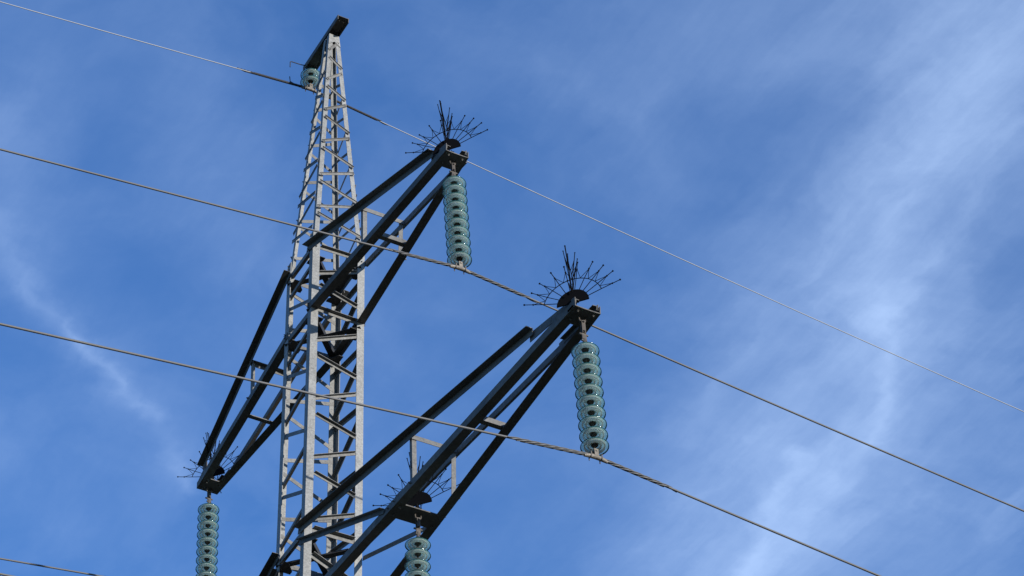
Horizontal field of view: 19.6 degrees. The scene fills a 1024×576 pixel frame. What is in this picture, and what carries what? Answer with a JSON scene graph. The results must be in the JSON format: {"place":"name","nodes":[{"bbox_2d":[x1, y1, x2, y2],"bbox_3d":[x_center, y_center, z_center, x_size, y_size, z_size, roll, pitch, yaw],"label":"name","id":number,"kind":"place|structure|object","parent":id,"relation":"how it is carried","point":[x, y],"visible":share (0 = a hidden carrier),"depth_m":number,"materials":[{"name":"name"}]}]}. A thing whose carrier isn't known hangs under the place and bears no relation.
{"place":"outdoors","nodes":[
{"label":"outdoors","id":0,"kind":"place"},
{"bbox_2d":[0,0,1023,575],"label":"sky","id":1,"kind":"structure","parent":0,"point":[856,167],"materials":[{"name":"blue"}]},
{"bbox_3d":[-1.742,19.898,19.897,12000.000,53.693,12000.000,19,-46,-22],"label":"ground","id":2,"kind":"structure","parent":0,"visible":0},
{"bbox_2d":[197,15,600,575],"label":"lattice tower","id":3,"kind":"structure","parent":2,"relation":"on","point":[337,279],"depth_m":36.04,"materials":[{"name":"metal"}]},
{"bbox_2d":[195,487,218,575],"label":"insulator string","id":4,"kind":"object","parent":3,"relation":"hanging from","point":[207,541],"visible":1,"depth_m":38.87,"materials":[{"name":"green glass"}]},
{"bbox_2d":[0,558,102,575],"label":"conductor cable","id":5,"kind":"object","parent":4,"relation":"hanging from","point":[49,567],"visible":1,"depth_m":37.29,"materials":[{"name":"grey metal"}]},
{"bbox_2d":[177,432,238,492],"bbox_3d":[-3.990,2.327,39.681,0.691,0.717,0.942,19,-46,-22],"label":"bird spike guard","id":6,"kind":"object","parent":3,"relation":"on","point":[220,470],"visible":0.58,"depth_m":39.59,"materials":[{"name":"black metal"}]},
{"bbox_2d":[289,61,318,93],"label":"insulator string","id":7,"kind":"object","parent":3,"relation":"hanging from","point":[310,78],"visible":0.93,"depth_m":41.05,"materials":[{"name":"green glass"}]},
{"bbox_2d":[0,1,1023,411],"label":"earth wire","id":8,"kind":"object","parent":7,"relation":"hanging from","point":[488,171],"visible":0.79,"depth_m":41.42,"materials":[{"name":"silver metal"}]},
{"bbox_2d":[372,452,458,508],"bbox_3d":[-1.050,2.203,32.752,0.691,0.717,0.942,19,-46,-22],"label":"bird spike guard","id":9,"kind":"object","parent":3,"relation":"on","point":[419,498],"visible":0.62,"depth_m":32.65,"materials":[{"name":"black metal"}]},
{"bbox_2d":[404,513,430,575],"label":"insulator string","id":10,"kind":"object","parent":3,"relation":"hanging from","point":[417,555],"visible":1,"depth_m":32.10,"materials":[{"name":"green glass"}]},
{"bbox_2d":[405,100,487,154],"bbox_3d":[-0.776,-1.810,35.159,0.691,0.702,0.942,19,-46,-22],"label":"bird spike guard","id":11,"kind":"object","parent":3,"relation":"on","point":[453,143],"visible":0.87,"depth_m":35.08,"materials":[{"name":"black metal"}]},
{"bbox_2d":[442,159,471,273],"bbox_3d":[-0.643,-0.850,34.294,0.285,1.892,0.285,19,-50,-22],"label":"insulator string","id":12,"kind":"object","parent":3,"relation":"hanging from","point":[459,258],"visible":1,"depth_m":34.14,"materials":[{"name":"green glass"}]},
{"bbox_2d":[0,148,1023,511],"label":"conductor cable","id":13,"kind":"object","parent":12,"relation":"hanging from","point":[508,290],"visible":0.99,"depth_m":33.74,"materials":[{"name":"grey metal"}]},
{"bbox_2d":[523,245,620,311],"bbox_3d":[0.608,-0.036,30.284,0.691,0.692,0.942,19,-46,-22],"label":"bird spike guard","id":14,"kind":"object","parent":3,"relation":"attached to","point":[579,294],"visible":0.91,"depth_m":30.19,"materials":[{"name":"black metal"}]},
{"bbox_2d":[571,316,608,463],"bbox_3d":[0.761,0.977,29.437,0.285,1.958,0.285,19,-49,-22],"label":"insulator string","id":15,"kind":"object","parent":3,"relation":"hanging from","point":[591,410],"visible":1,"depth_m":29.28,"materials":[{"name":"green glass"}]},
{"bbox_2d":[0,323,880,575],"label":"conductor cable","id":16,"kind":"object","parent":15,"relation":"hanging from","point":[635,473],"visible":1,"depth_m":28.12,"materials":[{"name":"grey metal"}]}
]}

